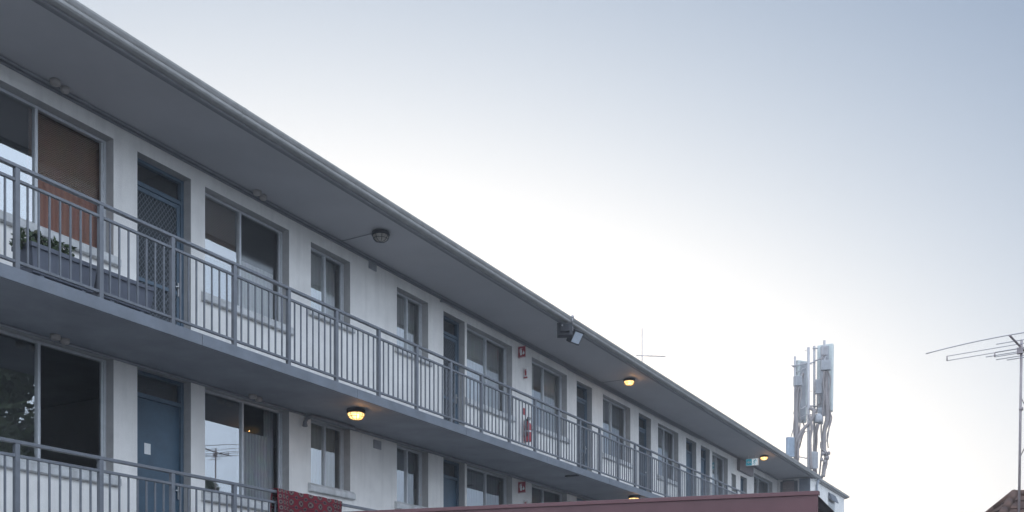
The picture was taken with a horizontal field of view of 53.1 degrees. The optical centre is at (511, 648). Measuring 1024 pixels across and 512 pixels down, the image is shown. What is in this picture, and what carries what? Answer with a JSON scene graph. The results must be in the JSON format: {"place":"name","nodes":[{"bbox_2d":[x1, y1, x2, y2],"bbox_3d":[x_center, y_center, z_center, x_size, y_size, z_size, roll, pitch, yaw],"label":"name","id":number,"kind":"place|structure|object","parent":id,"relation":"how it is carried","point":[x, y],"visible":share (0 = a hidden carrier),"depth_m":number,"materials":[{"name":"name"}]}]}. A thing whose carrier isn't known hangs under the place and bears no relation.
{"place":"outdoors","nodes":[
{"label":"outdoors","id":0,"kind":"place"},
{"bbox_2d":[0,0,849,511],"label":"apartment building","id":1,"kind":"structure","parent":0,"point":[272,336],"depth_m":14.62,"materials":[{"name":"white paint"}]},
{"bbox_2d":[11,241,96,293],"bbox_3d":[-4.788,-3.917,10.767,0.328,0.406,0.818,0,0,30],"label":"planter box","id":2,"kind":"object","parent":1,"relation":"on","point":[54,261],"visible":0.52,"depth_m":10.62,"materials":[{"name":"grey plastic"}]},
{"bbox_2d":[9,227,77,256],"bbox_3d":[-4.859,-4.176,10.639,0.322,0.269,0.726,0,0,30],"label":"plant","id":3,"kind":"object","parent":2,"relation":"on","point":[44,241],"visible":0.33,"depth_m":10.55,"materials":[{"name":"green plant"}]},
{"bbox_2d":[0,329,121,486],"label":"window","id":4,"kind":"structure","parent":1,"relation":"in","point":[102,363],"depth_m":11.89,"materials":[{"name":"metal"}]},
{"bbox_2d":[0,87,121,267],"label":"window","id":5,"kind":"structure","parent":1,"relation":"in","point":[60,151],"depth_m":12.22,"materials":[{"name":"metal"}]},
{"bbox_2d":[91,269,153,313],"bbox_3d":[-4.387,-3.917,11.476,0.328,0.406,0.728,0,0,30],"label":"planter box","id":6,"kind":"object","parent":1,"relation":"on","point":[123,285],"visible":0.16,"depth_m":11.36,"materials":[{"name":"grey plastic"}]},
{"bbox_2d":[137,370,183,511],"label":"door","id":7,"kind":"structure","parent":1,"relation":"in","point":[160,422],"depth_m":13.40,"materials":[{"name":"blue paint"}]},
{"bbox_2d":[137,158,183,326],"bbox_3d":[-4.627,-4.988,13.342,0.123,2.546,0.876,0,0,30],"label":"door","id":8,"kind":"structure","parent":1,"relation":"in","point":[155,207],"depth_m":13.42,"materials":[{"name":"grey"}]},
{"bbox_2d":[201,389,281,511],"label":"window","id":9,"kind":"structure","parent":1,"relation":"in","point":[254,453],"depth_m":14.98,"materials":[{"name":"glass"}]},
{"bbox_2d":[201,193,293,335],"bbox_3d":[-3.857,-5.481,14.658,0.378,1.565,1.810,0,0,30],"label":"window","id":10,"kind":"structure","parent":1,"relation":"in","point":[219,216],"depth_m":14.61,"materials":[{"name":"glass"}]},
{"bbox_2d":[270,488,341,511],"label":"patterned rug","id":11,"kind":"object","parent":1,"relation":"hanging from","point":[291,501],"visible":1,"depth_m":13.56,"materials":[{"name":"red fabric"}]},
{"bbox_2d":[308,421,355,499],"bbox_3d":[-2.968,-2.990,16.230,0.380,1.145,1.100,0,0,30],"label":"window","id":12,"kind":"structure","parent":1,"relation":"in","point":[322,438],"depth_m":16.36,"materials":[{"name":"glass"}]},
{"bbox_2d":[308,247,355,333],"bbox_3d":[-2.968,-5.691,16.230,0.380,1.145,1.100,0,0,30],"label":"window","id":13,"kind":"structure","parent":1,"relation":"in","point":[322,271],"depth_m":16.38,"materials":[{"name":"glass"}]},
{"bbox_2d":[347,408,364,420],"bbox_3d":[-2.333,-3.497,15.307,0.280,0.170,0.280,0,0,30],"label":"bulkhead lamp","id":14,"kind":"object","parent":1,"relation":"attached to","point":[356,414],"visible":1,"depth_m":15.22,"materials":[{"name":"yellow glass"}]},
{"bbox_2d":[372,229,389,242],"bbox_3d":[-2.041,-6.403,15.923,0.280,0.170,0.280,0,0,30],"label":"bulkhead lamp","id":15,"kind":"object","parent":1,"relation":"attached to","point":[380,235],"visible":1,"depth_m":15.84,"materials":[{"name":"glass"}]},
{"bbox_2d":[395,446,426,508],"bbox_3d":[-1.864,-2.990,18.178,0.378,1.145,1.100,0,0,30],"label":"window","id":16,"kind":"structure","parent":1,"relation":"in","point":[405,457],"depth_m":18.34,"materials":[{"name":"glass"}]},
{"bbox_2d":[395,292,432,366],"bbox_3d":[-1.864,-5.691,18.178,0.378,1.145,1.100,0,0,30],"label":"window","id":17,"kind":"structure","parent":1,"relation":"in","point":[405,310],"depth_m":18.36,"materials":[{"name":"glass"}]},
{"bbox_2d":[443,459,458,506],"bbox_3d":[-1.236,-2.288,19.374,0.080,2.546,0.736,0,0,30],"label":"door","id":18,"kind":"structure","parent":1,"relation":"in","point":[450,484],"depth_m":19.50,"materials":[{"name":"blue paint"}]},
{"bbox_2d":[443,315,458,424],"bbox_3d":[-1.217,-4.988,19.364,0.123,2.546,0.736,0,0,30],"label":"door","id":19,"kind":"structure","parent":1,"relation":"in","point":[450,342],"depth_m":19.48,"materials":[{"name":"grey"}]},
{"bbox_2d":[467,466,505,505],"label":"window","id":20,"kind":"structure","parent":1,"relation":"in","point":[482,488],"depth_m":20.63,"materials":[{"name":"glass"}]},
{"bbox_2d":[465,328,514,422],"bbox_3d":[-0.544,-5.481,20.511,0.380,1.565,1.900,0,0,30],"label":"window","id":21,"kind":"structure","parent":1,"relation":"in","point":[482,357],"depth_m":20.63,"materials":[{"name":"glass"}]},
{"bbox_2d":[518,481,525,492],"bbox_3d":[0.203,-3.380,21.399,0.177,0.235,0.049,0,0,43],"label":"fire sign","id":22,"kind":"object","parent":1,"relation":"attached to","point":[522,487],"visible":1,"depth_m":21.38,"materials":[{"name":"red plastic"}]},
{"bbox_2d":[518,346,525,357],"bbox_3d":[0.203,-6.210,21.399,0.177,0.235,0.049,0,0,43],"label":"fire sign","id":23,"kind":"object","parent":1,"relation":"attached to","point":[521,351],"visible":1,"depth_m":21.39,"materials":[{"name":"red plastic"}]},
{"bbox_2d":[524,367,527,378],"bbox_3d":[0.284,-5.825,21.619,0.111,0.240,0.049,0,0,53],"label":"fire sign","id":24,"kind":"object","parent":1,"relation":"attached to","point":[525,372],"visible":1,"depth_m":21.61,"materials":[{"name":"white"}]},
{"bbox_2d":[524,417,530,441],"bbox_3d":[0.348,-4.635,21.612,0.169,0.530,0.212,0,0,-16],"label":"fire extinguisher","id":25,"kind":"object","parent":1,"relation":"attached to","point":[527,430],"visible":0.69,"depth_m":21.56,"materials":[{"name":"red metal"}]},
{"bbox_2d":[532,485,561,502],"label":"window","id":26,"kind":"structure","parent":1,"relation":"in","point":[539,495],"depth_m":22.92,"materials":[{"name":"glass"}]},
{"bbox_2d":[532,361,570,443],"bbox_3d":[0.718,-5.481,22.767,0.406,1.565,1.830,0,0,30],"label":"window","id":27,"kind":"structure","parent":1,"relation":"in","point":[548,382],"depth_m":23.22,"materials":[{"name":"metal"}]},
{"bbox_2d":[556,315,583,345],"bbox_3d":[1.163,-6.395,20.465,0.349,0.479,0.798,0,0,30],"label":"floodlight","id":28,"kind":"object","parent":1,"relation":"attached to","point":[569,333],"visible":1,"depth_m":20.24,"materials":[{"name":"metal"}]},
{"bbox_2d":[577,384,586,469],"bbox_3d":[1.587,-4.988,24.315,0.123,2.546,0.836,0,0,30],"label":"door","id":29,"kind":"structure","parent":1,"relation":"in","point":[581,403],"depth_m":24.55,"materials":[{"name":"blue"}]},
{"bbox_2d":[602,398,633,468],"bbox_3d":[2.547,-5.481,25.966,0.376,1.565,1.860,0,0,30],"label":"window","id":30,"kind":"structure","parent":1,"relation":"in","point":[610,413],"depth_m":26.18,"materials":[{"name":"glass"}]},
{"bbox_2d":[623,378,634,385],"bbox_3d":[2.813,-6.403,24.597,0.280,0.170,0.280,0,0,30],"label":"bulkhead lamp","id":31,"kind":"object","parent":1,"relation":"attached to","point":[628,381],"visible":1,"depth_m":24.51,"materials":[{"name":"yellow glass"}]},
{"bbox_2d":[628,495,639,498],"bbox_3d":[2.852,-3.497,23.955,0.280,0.170,0.280,0,0,30],"label":"bulkhead lamp","id":32,"kind":"object","parent":1,"relation":"attached to","point":[633,497],"visible":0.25,"depth_m":23.84,"materials":[{"name":"yellow glass"}]},
{"bbox_2d":[639,416,646,490],"bbox_3d":[3.444,-4.988,27.595,0.123,2.546,0.856,0,0,30],"label":"door","id":33,"kind":"structure","parent":1,"relation":"in","point":[642,431],"depth_m":27.84,"materials":[{"name":"blue"}]},
{"bbox_2d":[636,328,664,361],"bbox_3d":[3.776,-7.705,27.932,0.793,2.150,0.656,0,0,0],"label":"rooftop aerial","id":34,"kind":"object","parent":1,"relation":"on","point":[642,355],"visible":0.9,"depth_m":27.99,"materials":[{"name":"silver metal"}]},
{"bbox_2d":[657,426,675,485],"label":"window","id":35,"kind":"structure","parent":1,"relation":"in","point":[663,438],"depth_m":29.39,"materials":[{"name":"glass"}]},
{"bbox_2d":[686,440,691,495],"bbox_3d":[5.229,-4.988,30.791,0.080,2.546,0.896,0,0,30],"label":"door","id":36,"kind":"structure","parent":1,"relation":"in","point":[688,453],"depth_m":30.96,"materials":[{"name":"blue paint"}]},
{"bbox_2d":[701,448,705,495],"bbox_3d":[5.862,-4.988,31.909,0.080,2.546,0.846,0,0,30],"label":"door","id":37,"kind":"structure","parent":1,"relation":"in","point":[703,460],"depth_m":32.16,"materials":[{"name":"blue paint"}]},
{"bbox_2d":[712,454,723,494],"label":"window","id":38,"kind":"structure","parent":1,"relation":"in","point":[715,462],"depth_m":33.66,"materials":[{"name":"glass"}]},
{"bbox_2d":[740,478,742,493],"bbox_3d":[7.848,-4.823,35.416,0.080,2.216,0.746,0,0,30],"label":"door","id":39,"kind":"structure","parent":1,"relation":"in","point":[741,480],"depth_m":35.65,"materials":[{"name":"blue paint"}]},
{"bbox_2d":[746,455,758,465],"bbox_3d":[8.033,-6.309,34.261,0.420,0.357,0.077,0,0,30],"label":"exit sign","id":40,"kind":"object","parent":1,"relation":"hanging from","point":[753,461],"visible":1,"depth_m":34.23,"materials":[{"name":"teal plastic"}]},
{"bbox_2d":[754,475,768,492],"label":"window","id":41,"kind":"structure","parent":1,"relation":"in","point":[758,485],"depth_m":37.97,"materials":[{"name":"glass"}]},
{"bbox_2d":[760,455,767,460],"bbox_3d":[8.453,-6.403,34.355,0.280,0.170,0.280,0,0,30],"label":"bulkhead lamp","id":42,"kind":"object","parent":1,"relation":"attached to","point":[763,457],"visible":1,"depth_m":34.26,"materials":[{"name":"yellow glass"}]},
{"bbox_2d":[786,340,833,478],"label":"telecom antenna","id":43,"kind":"object","parent":1,"relation":"on","point":[823,382],"visible":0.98,"depth_m":43.38,"materials":[{"name":"metal"}]},
{"bbox_2d":[829,501,834,511],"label":"window","id":44,"kind":"structure","parent":1,"relation":"in","point":[831,505],"depth_m":41.74,"materials":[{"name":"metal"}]},
{"bbox_2d":[77,0,1023,511],"label":"sky","id":45,"kind":"structure","parent":0,"point":[746,186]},
{"bbox_2d":[348,491,833,511],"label":"awning","id":46,"kind":"object","parent":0,"point":[804,501],"visible":1,"depth_m":8.06,"materials":[{"name":"metal"}]},
{"bbox_2d":[985,489,1023,511],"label":"neighbour house","id":47,"kind":"structure","parent":0,"point":[1008,502],"depth_m":17.96,"materials":[{"name":"brown tile"}]},
{"bbox_2d":[926,332,1023,511],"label":"tv antenna","id":48,"kind":"object","parent":47,"relation":"attached to","point":[1020,350],"visible":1,"depth_m":17.59,"materials":[{"name":"silver metal"}]}
]}

